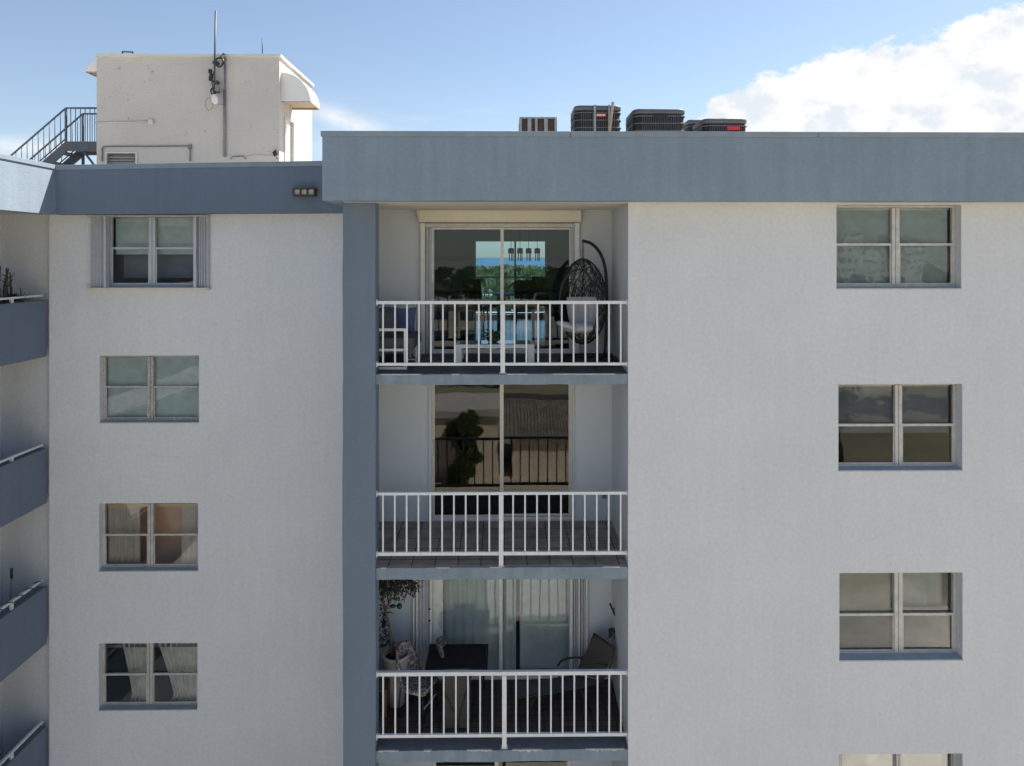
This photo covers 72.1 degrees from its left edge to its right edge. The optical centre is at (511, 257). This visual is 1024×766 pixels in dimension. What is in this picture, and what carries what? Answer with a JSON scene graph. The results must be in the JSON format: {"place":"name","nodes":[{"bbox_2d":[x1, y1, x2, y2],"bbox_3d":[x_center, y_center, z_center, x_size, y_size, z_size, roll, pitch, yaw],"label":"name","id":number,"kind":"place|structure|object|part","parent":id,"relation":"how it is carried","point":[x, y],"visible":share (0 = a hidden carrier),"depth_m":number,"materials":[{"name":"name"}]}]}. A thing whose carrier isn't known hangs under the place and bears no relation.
{"place":"outdoors","nodes":[
{"label":"outdoors","id":0,"kind":"place"},
{"bbox_2d":[379,678,389,728],"bbox_3d":[-1.969,6.672,10.528,0.240,0.580,0.300,0,0,-1],"label":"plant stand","id":1,"kind":"object","parent":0,"point":[386,697],"visible":0.5,"depth_m":10.49,"materials":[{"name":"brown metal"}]},
{"bbox_2d":[448,293,466,330],"bbox_3d":[-1.175,1.179,15.228,0.381,0.800,0.520,0,0,-1],"label":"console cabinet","id":2,"kind":"object","parent":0,"point":[460,317],"visible":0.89,"depth_m":14.97,"materials":[{"name":"brown wood"}]},
{"bbox_3d":[-1.257,1.149,14.976,0.157,0.660,0.019,0,0,-1],"label":"door","id":3,"kind":"part","parent":2,"relation":"part of","materials":[{"name":"brown wood"}]},
{"bbox_3d":[-1.087,1.149,14.978,0.157,0.660,0.019,0,0,-1],"label":"door","id":4,"kind":"part","parent":2,"relation":"part of","materials":[{"name":"brown wood"}]},
{"bbox_2d":[476,258,544,268],"bbox_3d":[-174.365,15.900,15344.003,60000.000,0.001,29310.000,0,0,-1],"label":"sea","id":5,"kind":"structure","parent":0,"point":[487,262],"depth_m":2627.91,"materials":[{"name":"liquid"}]},
{"bbox_2d":[0,0,1023,257],"label":"sky","id":6,"kind":"structure","parent":0,"point":[371,65],"materials":[{"name":"blue"}]},
{"label":"ground","id":7,"kind":"structure","parent":0,"visible":0},
{"bbox_2d":[477,275,491,311],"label":"palm tree","id":8,"kind":"object","parent":7,"relation":"on","point":[486,281],"visible":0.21,"depth_m":119.53,"materials":[{"name":"green plant"}]},
{"bbox_2d":[476,295,496,311],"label":"broadleaf tree","id":9,"kind":"object","parent":7,"relation":"on","point":[490,297],"visible":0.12,"depth_m":138.55,"materials":[{"name":"green plant"}]},
{"bbox_2d":[478,273,495,293],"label":"broadleaf tree","id":10,"kind":"object","parent":7,"relation":"on","point":[484,274],"visible":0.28,"depth_m":279.76,"materials":[{"name":"green plant"}]},
{"bbox_2d":[486,284,496,296],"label":"broadleaf tree","id":11,"kind":"object","parent":7,"relation":"on","point":[490,288],"visible":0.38,"depth_m":236.99,"materials":[{"name":"green plant"}]},
{"bbox_2d":[492,269,499,286],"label":"broadleaf tree","id":12,"kind":"object","parent":7,"relation":"on","point":[497,273],"visible":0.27,"depth_m":303.31,"materials":[{"name":"green plant"}]},
{"bbox_2d":[492,278,512,300],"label":"broadleaf tree","id":13,"kind":"object","parent":7,"relation":"on","point":[494,287],"visible":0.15,"depth_m":172.23,"materials":[{"name":"green plant"}]},
{"bbox_2d":[493,306,513,311],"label":"palm tree","id":14,"kind":"object","parent":7,"relation":"on","point":[510,310],"visible":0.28,"depth_m":88.19,"materials":[{"name":"green plant"}]},
{"bbox_2d":[495,286,513,306],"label":"broadleaf tree","id":15,"kind":"object","parent":7,"relation":"on","point":[505,298],"visible":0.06,"depth_m":169.00,"materials":[{"name":"green plant"}]},
{"bbox_2d":[498,288,513,311],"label":"palm tree","id":16,"kind":"object","parent":7,"relation":"on","point":[508,298],"visible":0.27,"depth_m":87.77,"materials":[{"name":"green plant"}]},
{"bbox_2d":[499,264,512,284],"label":"palm tree","id":17,"kind":"object","parent":7,"relation":"on","point":[507,267],"visible":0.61,"depth_m":189.13,"materials":[{"name":"green plant"}]},
{"bbox_2d":[496,270,518,306],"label":"palm tree","id":18,"kind":"object","parent":7,"relation":"on","point":[507,272],"visible":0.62,"depth_m":133.19,"materials":[{"name":"green plant"}]},
{"bbox_2d":[476,264,544,286],"bbox_3d":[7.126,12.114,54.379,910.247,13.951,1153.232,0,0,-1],"label":"distant woodland","id":19,"kind":"object","parent":7,"relation":"on","point":[486,270],"visible":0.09,"depth_m":424.90,"materials":[{"name":"green plant"}]},
{"bbox_2d":[499,279,523,298],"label":"palm tree","id":20,"kind":"object","parent":7,"relation":"on","point":[506,287],"visible":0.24,"depth_m":80.87,"materials":[{"name":"green plant"}]},
{"bbox_2d":[0,131,1023,765],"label":"apartment building","id":21,"kind":"structure","parent":7,"relation":"on","point":[700,493],"depth_m":10.15,"materials":[{"name":"white paint"}]},
{"bbox_2d":[0,224,0,288],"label":"wing door","id":22,"kind":"structure","parent":21,"relation":"in","point":[0,224],"depth_m":12.75,"materials":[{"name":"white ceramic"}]},
{"bbox_2d":[0,366,0,463],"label":"wing door","id":23,"kind":"structure","parent":21,"relation":"in","point":[0,366],"depth_m":12.75,"materials":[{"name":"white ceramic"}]},
{"bbox_2d":[0,528,0,613],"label":"wing door","id":24,"kind":"structure","parent":21,"relation":"in","point":[0,528],"depth_m":12.75,"materials":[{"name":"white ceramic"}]},
{"bbox_2d":[0,682,0,760],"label":"wing door","id":25,"kind":"structure","parent":21,"relation":"in","point":[0,682],"depth_m":12.75,"materials":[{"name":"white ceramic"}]},
{"bbox_2d":[10,568,12,599],"bbox_3d":[-8.908,6.173,12.500,0.087,1.295,0.240,0,0,-1],"label":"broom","id":26,"kind":"object","parent":21,"relation":"on","point":[11,573],"visible":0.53,"depth_m":12.49,"materials":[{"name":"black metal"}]},
{"bbox_2d":[0,581,41,609],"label":"handrail","id":27,"kind":"object","parent":21,"relation":"attached to","point":[22,595],"visible":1,"depth_m":12.11,"materials":[{"name":"grey metal"}]},
{"bbox_2d":[10,107,96,164],"bbox_3d":[-10.784,-2.105,16.529,2.809,2.706,0.700,0,0,-1],"label":"metal stair","id":28,"kind":"object","parent":21,"relation":"on","point":[82,148],"visible":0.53,"depth_m":16.20,"materials":[{"name":"grey metal"}]},
{"bbox_2d":[108,503,139,563],"bbox_3d":[-7.152,5.071,12.990,0.648,1.182,0.059,0,0,-1],"label":"curtain","id":29,"kind":"object","parent":21,"relation":"hanging from","point":[123,549],"visible":0.93,"depth_m":12.99,"materials":[{"name":"white fabric"}]},
{"bbox_2d":[122,643,146,700],"bbox_3d":[-6.910,7.598,12.983,0.682,1.165,0.059,0,0,-1],"label":"curtain","id":30,"kind":"object","parent":21,"relation":"hanging from","point":[136,659],"visible":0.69,"depth_m":12.98,"materials":[{"name":"white fabric"}]},
{"bbox_2d":[98,643,196,710],"bbox_3d":[-6.598,7.605,12.837,1.773,1.210,0.178,0,0,-1],"label":"window","id":31,"kind":"structure","parent":21,"relation":"in","point":[150,704],"depth_m":12.86,"materials":[{"name":"metal"}]},
{"bbox_2d":[99,503,197,571],"bbox_3d":[-6.589,5.078,12.837,1.779,1.227,0.178,0,0,-1],"label":"window","id":32,"kind":"structure","parent":21,"relation":"in","point":[151,565],"depth_m":12.86,"materials":[{"name":"metal"}]},
{"bbox_2d":[99,355,198,422],"bbox_3d":[-6.575,2.394,12.837,1.785,1.221,0.178,0,0,-1],"label":"window","id":33,"kind":"structure","parent":21,"relation":"in","point":[151,417],"depth_m":12.86,"materials":[{"name":"metal"}]},
{"bbox_2d":[109,217,192,286],"bbox_3d":[-6.500,-0.107,12.818,1.658,1.303,0.138,0,0,-1],"label":"window","id":34,"kind":"structure","parent":21,"relation":"in","point":[152,249],"depth_m":12.82,"materials":[{"name":"metal"}]},
{"bbox_2d":[107,357,198,416],"bbox_3d":[-6.576,2.404,12.951,1.737,1.208,0.043,0,0,-1],"label":"roller blind","id":35,"kind":"object","parent":21,"relation":"attached to","point":[132,402],"visible":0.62,"depth_m":12.95,"materials":[{"name":"white fabric"}]},
{"bbox_2d":[115,217,192,253],"bbox_3d":[-6.501,-0.392,12.952,1.582,0.679,0.043,0,0,-1],"label":"roller blind","id":36,"kind":"object","parent":21,"relation":"attached to","point":[171,231],"visible":0.66,"depth_m":12.95,"materials":[{"name":"white fabric"}]},
{"bbox_2d":[123,254,192,277],"bbox_3d":[-6.504,0.146,13.217,1.582,0.484,0.043,0,0,-1],"label":"roller blind","id":37,"kind":"object","parent":21,"relation":"attached to","point":[170,265],"visible":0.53,"depth_m":13.22,"materials":[{"name":"grey fabric"}]},
{"bbox_2d":[158,643,196,700],"bbox_3d":[-6.138,7.598,12.991,0.913,1.165,0.060,0,0,-1],"label":"curtain","id":38,"kind":"object","parent":21,"relation":"hanging from","point":[180,659],"visible":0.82,"depth_m":12.99,"materials":[{"name":"white fabric"}]},
{"bbox_2d":[182,503,197,562],"bbox_3d":[-5.896,5.071,13.003,0.452,1.182,0.059,0,0,-1],"label":"curtain","id":39,"kind":"object","parent":21,"relation":"hanging from","point":[189,525],"visible":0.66,"depth_m":13.00,"materials":[{"name":"white fabric"}]},
{"bbox_2d":[86,53,319,163],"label":"rooftop stair house","id":40,"kind":"structure","parent":21,"relation":"on","point":[151,108],"depth_m":15.92,"materials":[{"name":"paint"}]},
{"bbox_2d":[205,11,225,110],"bbox_3d":[-6.652,-4.406,15.820,0.450,2.253,0.208,0,0,-1],"label":"antenna mast","id":41,"kind":"object","parent":40,"relation":"attached to","point":[214,89],"visible":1,"depth_m":15.77,"materials":[{"name":"grey metal"}]},
{"bbox_2d":[284,117,294,160],"bbox_3d":[-5.326,-2.075,16.666,0.140,2.350,0.750,0,0,-1],"label":"door","id":42,"kind":"structure","parent":40,"relation":"in","point":[287,125],"depth_m":16.81,"materials":[{"name":"white plastic"}]},
{"bbox_2d":[292,188,316,195],"bbox_3d":[-3.620,-1.136,12.294,0.390,0.134,0.129,0,0,-1],"label":"bulkhead light","id":43,"kind":"object","parent":21,"relation":"attached to","point":[304,191],"visible":1,"depth_m":12.27,"materials":[{"name":"brown metal"}]},
{"bbox_2d":[379,306,420,369],"bbox_3d":[-1.773,1.211,10.761,0.675,0.851,1.040,0,0,-1],"label":"patio sofa","id":44,"kind":"object","parent":21,"relation":"on","point":[401,341],"visible":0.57,"depth_m":10.29,"materials":[{"name":"white metal"}]},
{"bbox_2d":[384,308,396,335],"bbox_3d":[-1.931,1.002,10.579,0.420,0.450,0.220,0,0,-39],"label":"throw pillow","id":45,"kind":"object","parent":44,"relation":"on","point":[389,318],"visible":0.34,"depth_m":10.55,"materials":[{"name":"grey fabric"}]},
{"bbox_2d":[392,307,415,332],"bbox_3d":[-1.713,0.999,11.101,0.400,0.408,0.205,0,0,7],"label":"throw pillow","id":46,"kind":"object","parent":44,"relation":"on","point":[400,317],"visible":0.66,"depth_m":11.03,"materials":[{"name":"blue fabric"}]},
{"bbox_2d":[379,579,422,707],"bbox_3d":[-1.780,5.855,10.912,0.830,2.158,0.673,0,0,-12],"label":"potted tree","id":47,"kind":"object","parent":21,"relation":"on","point":[389,657],"visible":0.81,"depth_m":10.84,"materials":[{"name":"green plant"}]},
{"bbox_2d":[390,601,401,608],"bbox_3d":[-1.828,5.416,11.080,0.200,0.238,0.088,0,0,-1],"label":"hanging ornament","id":48,"kind":"object","parent":47,"relation":"hanging from","point":[399,605],"visible":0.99,"depth_m":11.06,"materials":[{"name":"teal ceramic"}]},
{"bbox_2d":[408,342,420,362],"bbox_3d":[-1.534,1.431,10.948,0.175,0.360,0.430,0,0,-1],"label":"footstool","id":49,"kind":"object","parent":21,"relation":"on","point":[415,359],"visible":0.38,"depth_m":10.73,"materials":[{"name":"white metal"}]},
{"bbox_2d":[395,640,437,723],"bbox_3d":[-1.504,6.465,10.786,0.620,0.961,0.540,0,0,21],"label":"patterned chair","id":50,"kind":"object","parent":21,"relation":"on","point":[403,648],"visible":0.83,"depth_m":10.77,"materials":[{"name":"fabric"}]},
{"bbox_2d":[436,636,447,699],"bbox_3d":[-0.948,6.506,11.192,0.533,0.826,0.464,0,0,1],"label":"patterned chair","id":51,"kind":"object","parent":21,"relation":"on","point":[441,641],"visible":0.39,"depth_m":11.13,"materials":[{"name":"fabric"}]},
{"bbox_2d":[437,669,470,732],"bbox_3d":[-0.860,6.560,10.410,0.522,0.816,0.306,0,0,-1],"label":"folded sling chair","id":52,"kind":"object","parent":21,"relation":"on","point":[450,701],"visible":0.72,"depth_m":10.45,"materials":[{"name":"grey fabric"}]},
{"bbox_2d":[425,644,487,712],"bbox_3d":[-0.849,6.595,10.996,0.945,0.696,0.750,0,0,-1],"label":"folding table","id":53,"kind":"object","parent":21,"relation":"on","point":[468,656],"visible":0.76,"depth_m":10.98,"materials":[{"name":"black metal"}]},
{"bbox_2d":[443,579,498,669],"bbox_3d":[-0.674,5.756,11.723,1.000,2.247,0.040,0,0,-1],"label":"curtain","id":54,"kind":"object","parent":21,"relation":"hanging from","point":[470,611],"visible":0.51,"depth_m":11.72,"materials":[{"name":"white fabric"}]},
{"bbox_2d":[474,240,475,317],"bbox_3d":[-0.956,0.564,18.240,0.040,2.031,0.100,0,0,-1],"label":"curtain","id":55,"kind":"object","parent":21,"relation":"hanging from","point":[474,268],"visible":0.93,"depth_m":18.19,"materials":[{"name":"fabric"}]},
{"bbox_2d":[463,279,488,329],"bbox_3d":[-0.796,1.029,15.546,0.440,1.101,0.538,0,0,19],"label":"dining chair","id":56,"kind":"object","parent":21,"relation":"on","point":[472,288],"visible":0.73,"depth_m":15.33,"materials":[{"name":"black wood"}]},
{"bbox_2d":[478,278,499,325],"bbox_3d":[-0.526,1.029,16.395,0.538,1.101,0.440,0,0,-1],"label":"dining chair","id":57,"kind":"object","parent":21,"relation":"on","point":[494,305],"visible":0.37,"depth_m":16.19,"materials":[{"name":"black leather"}]},
{"bbox_2d":[456,340,533,361],"bbox_3d":[-0.263,1.463,10.868,1.197,0.310,0.500,0,0,-1],"label":"coffee table","id":58,"kind":"object","parent":21,"relation":"on","point":[460,345],"visible":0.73,"depth_m":10.62,"materials":[{"name":"white metal"}]},
{"bbox_2d":[480,328,506,341],"bbox_3d":[-0.289,1.218,10.832,0.453,0.248,0.325,0,0,-23],"label":"potted plant","id":59,"kind":"object","parent":58,"relation":"on","point":[495,334],"visible":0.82,"depth_m":10.81,"materials":[{"name":"green plant"}]},
{"bbox_2d":[429,579,569,678],"bbox_3d":[-0.203,5.940,11.568,2.619,1.918,0.140,0,0,-1],"label":"sliding door","id":60,"kind":"structure","parent":21,"relation":"in","point":[437,585],"depth_m":11.53,"materials":[{"name":"white metal"}]},
{"bbox_2d":[432,227,571,352],"bbox_3d":[-0.170,0.544,11.569,2.303,2.066,0.140,0,0,-1],"label":"sliding door","id":61,"kind":"structure","parent":21,"relation":"in","point":[501,229],"depth_m":11.54,"materials":[{"name":"white metal"}]},
{"bbox_2d":[432,384,571,519],"bbox_3d":[-0.165,3.118,11.569,2.292,2.354,0.140,0,0,-1],"label":"sliding door","id":62,"kind":"structure","parent":21,"relation":"in","point":[506,516],"depth_m":11.54,"materials":[{"name":"white metal"}]},
{"bbox_2d":[433,761,570,765],"bbox_3d":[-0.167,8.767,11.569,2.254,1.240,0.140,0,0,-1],"label":"sliding door","id":63,"kind":"structure","parent":21,"relation":"in","point":[568,762],"depth_m":11.54,"materials":[{"name":"white metal"}]},
{"bbox_2d":[503,579,515,669],"bbox_3d":[-0.041,5.756,11.721,0.276,2.247,0.059,0,0,-1],"label":"curtain","id":64,"kind":"object","parent":21,"relation":"hanging from","point":[509,624],"visible":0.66,"depth_m":11.72,"materials":[{"name":"white fabric"}]},
{"bbox_2d":[508,248,513,260],"bbox_3d":[-0.019,-0.337,14.001,0.120,0.824,0.117,0,0,-1],"label":"pendant lamp","id":65,"kind":"object","parent":21,"relation":"hanging from","point":[511,251],"visible":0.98,"depth_m":13.96,"materials":[{"name":"black metal"}]},
{"bbox_2d":[476,240,545,314],"bbox_3d":[-0.042,0.524,18.441,1.888,1.952,0.040,0,0,-1],"label":"rear window","id":66,"kind":"structure","parent":21,"relation":"in","point":[514,241],"depth_m":18.42,"materials":[{"name":"metal"}]},
{"bbox_2d":[517,248,522,260],"bbox_3d":[0.159,-0.337,14.003,0.120,0.824,0.117,0,0,-1],"label":"pendant lamp","id":67,"kind":"object","parent":21,"relation":"hanging from","point":[520,251],"visible":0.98,"depth_m":13.96,"materials":[{"name":"black metal"}]},
{"bbox_2d":[515,280,535,331],"bbox_3d":[0.273,1.029,14.955,0.440,1.101,0.538,0,0,-1],"label":"dining chair","id":68,"kind":"object","parent":21,"relation":"on","point":[524,290],"visible":0.94,"depth_m":14.72,"materials":[{"name":"black wood"}]},
{"bbox_2d":[493,292,557,327],"bbox_3d":[0.303,1.199,16.055,1.442,0.760,0.900,0,0,-1],"label":"dining table","id":69,"kind":"object","parent":21,"relation":"on","point":[551,294],"visible":0.88,"depth_m":15.71,"materials":[{"name":"brown wood"}]},
{"bbox_2d":[526,230,531,260],"bbox_3d":[0.331,-0.337,14.005,0.120,0.824,0.117,0,0,-1],"label":"pendant lamp","id":70,"kind":"object","parent":21,"relation":"hanging from","point":[528,250],"visible":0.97,"depth_m":13.97,"materials":[{"name":"black metal"}]},
{"bbox_2d":[534,230,539,260],"bbox_3d":[0.503,-0.337,14.007,0.120,0.824,0.117,0,0,-1],"label":"pendant lamp","id":71,"kind":"object","parent":21,"relation":"hanging from","point":[537,250],"visible":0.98,"depth_m":14.00,"materials":[{"name":"black metal"}]},
{"bbox_2d":[519,117,556,130],"bbox_3d":[0.499,-1.836,13.866,0.724,1.713,0.719,0,0,-1],"label":"condenser unit","id":72,"kind":"object","parent":21,"relation":"on","point":[537,123],"visible":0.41,"depth_m":13.53,"materials":[{"name":"brown metal"}]},
{"bbox_2d":[532,277,548,321],"bbox_3d":[0.691,1.029,16.958,0.440,1.101,0.538,0,0,-1],"label":"dining chair","id":73,"kind":"object","parent":21,"relation":"on","point":[541,284],"visible":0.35,"depth_m":17.15,"materials":[{"name":"black wood"}]},
{"bbox_2d":[520,579,568,668],"bbox_3d":[0.570,5.756,11.766,0.937,2.247,0.022,0,0,-1],"label":"curtain","id":74,"kind":"object","parent":21,"relation":"hanging from","point":[544,623],"visible":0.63,"depth_m":11.77,"materials":[{"name":"white fabric"}]},
{"bbox_2d":[513,633,614,718],"bbox_3d":[0.774,6.486,10.984,1.579,0.925,0.640,0,0,-10],"label":"chaise longue","id":75,"kind":"object","parent":21,"relation":"on","point":[599,653],"visible":0.86,"depth_m":10.93,"materials":[{"name":"black metal"}]},
{"bbox_2d":[556,239,616,361],"bbox_3d":[1.151,0.655,10.944,0.964,1.866,0.843,0,0,-1],"label":"hanging egg chair","id":76,"kind":"object","parent":21,"relation":"on","point":[579,319],"visible":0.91,"depth_m":11.03,"materials":[{"name":"wicker"}]},
{"bbox_2d":[570,105,620,130],"bbox_3d":[1.651,-1.970,13.970,0.925,1.980,0.941,0,0,-1],"label":"condenser unit","id":77,"kind":"object","parent":21,"relation":"on","point":[590,117],"visible":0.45,"depth_m":13.54,"materials":[{"name":"black metal"}]},
{"bbox_2d":[608,102,613,130],"bbox_3d":[1.828,-2.084,13.363,0.312,1.772,0.095,0,0,-35],"label":"wooden batten","id":78,"kind":"object","parent":21,"relation":"on","point":[611,116],"visible":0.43,"depth_m":13.41,"materials":[{"name":"brown wood"}]},
{"bbox_2d":[608,603,614,638],"bbox_3d":[1.596,5.794,11.219,0.120,0.564,0.120,0,0,-1],"label":"wind chime","id":79,"kind":"object","parent":21,"relation":"hanging from","point":[611,630],"visible":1,"depth_m":11.20,"materials":[{"name":"black metal"}]},
{"bbox_2d":[626,109,684,130],"bbox_3d":[2.843,-1.938,14.039,1.032,1.915,1.044,0,0,-1],"label":"condenser unit","id":80,"kind":"object","parent":21,"relation":"on","point":[654,119],"visible":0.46,"depth_m":13.55,"materials":[{"name":"black metal"}]},
{"bbox_2d":[684,120,700,131],"bbox_3d":[4.277,-2.080,16.500,0.550,2.199,0.908,0,0,-1],"label":"condenser unit","id":81,"kind":"object","parent":21,"relation":"on","point":[689,125],"visible":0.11,"depth_m":16.07,"materials":[{"name":"black metal"}]},
{"bbox_2d":[693,118,746,131],"bbox_3d":[4.115,-1.847,13.980,0.886,1.734,0.898,0,0,-1],"label":"condenser unit","id":82,"kind":"object","parent":21,"relation":"on","point":[722,125],"visible":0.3,"depth_m":13.56,"materials":[{"name":"black metal"}]},
{"bbox_2d":[842,754,878,765],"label":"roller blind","id":83,"kind":"object","parent":21,"relation":"attached to","point":[856,759],"visible":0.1,"depth_m":10.40,"materials":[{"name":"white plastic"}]},
{"bbox_2d":[839,573,889,611],"bbox_3d":[5.107,4.852,10.269,0.818,0.627,0.043,0,0,-1],"label":"roller blind","id":84,"kind":"object","parent":21,"relation":"attached to","point":[863,592],"visible":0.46,"depth_m":10.27,"materials":[{"name":"beige fabric"}]},
{"bbox_2d":[836,208,948,282],"bbox_3d":[5.511,-0.134,10.268,1.708,1.186,0.043,0,0,-1],"label":"roller blind","id":85,"kind":"object","parent":21,"relation":"attached to","point":[870,264],"visible":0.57,"depth_m":10.27,"materials":[{"name":"white fabric"}]},
{"bbox_2d":[838,385,949,432],"bbox_3d":[5.532,2.199,10.268,1.695,0.718,0.043,0,0,-1],"label":"roller blind","id":86,"kind":"object","parent":21,"relation":"attached to","point":[874,403],"visible":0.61,"depth_m":10.27,"materials":[{"name":"grey fabric"}]},
{"bbox_2d":[839,606,948,648],"bbox_3d":[5.532,5.439,10.313,1.739,0.634,0.043,0,0,-1],"label":"roller blind","id":87,"kind":"object","parent":21,"relation":"attached to","point":[867,632],"visible":0.56,"depth_m":10.31,"materials":[{"name":"white fabric"}]},
{"bbox_2d":[836,205,961,288],"bbox_3d":[5.530,-0.148,10.149,1.791,1.209,0.208,0,0,-1],"label":"window","id":88,"kind":"structure","parent":21,"relation":"in","point":[894,245],"depth_m":10.19,"materials":[{"name":"metal"}]},
{"bbox_2d":[838,384,962,471],"bbox_3d":[5.551,2.434,10.150,1.778,1.241,0.208,0,0,-1],"label":"window","id":89,"kind":"structure","parent":21,"relation":"in","point":[897,464],"depth_m":10.19,"materials":[{"name":"metal"}]},
{"bbox_2d":[839,572,962,660],"bbox_3d":[5.560,5.138,10.150,1.768,1.250,0.208,0,0,-1],"label":"window","id":90,"kind":"structure","parent":21,"relation":"in","point":[897,652],"depth_m":10.18,"materials":[{"name":"metal"}]},
{"bbox_2d":[865,753,955,765],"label":"window","id":91,"kind":"structure","parent":21,"relation":"in","point":[949,759],"depth_m":10.24,"materials":[{"name":"metal"}]},
{"bbox_2d":[889,573,941,606],"bbox_3d":[5.965,4.876,10.401,0.875,0.675,0.052,0,0,-1],"label":"roller blind","id":92,"kind":"object","parent":21,"relation":"hanging from","point":[922,589],"visible":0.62,"depth_m":10.40,"materials":[{"name":"beige fabric"}]},
{"bbox_2d":[513,265,527,278],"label":"palm tree","id":93,"kind":"object","parent":7,"relation":"on","point":[520,268],"visible":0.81,"depth_m":184.27,"materials":[{"name":"green plant"}]},
{"bbox_2d":[517,265,539,279],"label":"broadleaf tree","id":94,"kind":"object","parent":7,"relation":"on","point":[530,273],"visible":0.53,"depth_m":292.47,"materials":[{"name":"green plant"}]},
{"bbox_3d":[-8.768,1.270,11.826,0.390,0.748,1.450,0,0,-1],"label":"plant shelf","id":95,"kind":"object","parent":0,"visible":0},
{"bbox_2d":[0,266,31,303],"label":"potted cactus","id":96,"kind":"object","parent":95,"relation":"on","point":[5,292],"visible":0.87,"depth_m":11.93,"materials":[{"name":"green plant"}]},
{"bbox_2d":[14,287,32,301],"bbox_3d":[-8.505,0.711,12.269,0.277,0.370,0.297,0,0,-1],"label":"potted succulent","id":97,"kind":"object","parent":95,"relation":"on","point":[25,299],"visible":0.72,"depth_m":12.24,"materials":[{"name":"green plant"}]}
]}

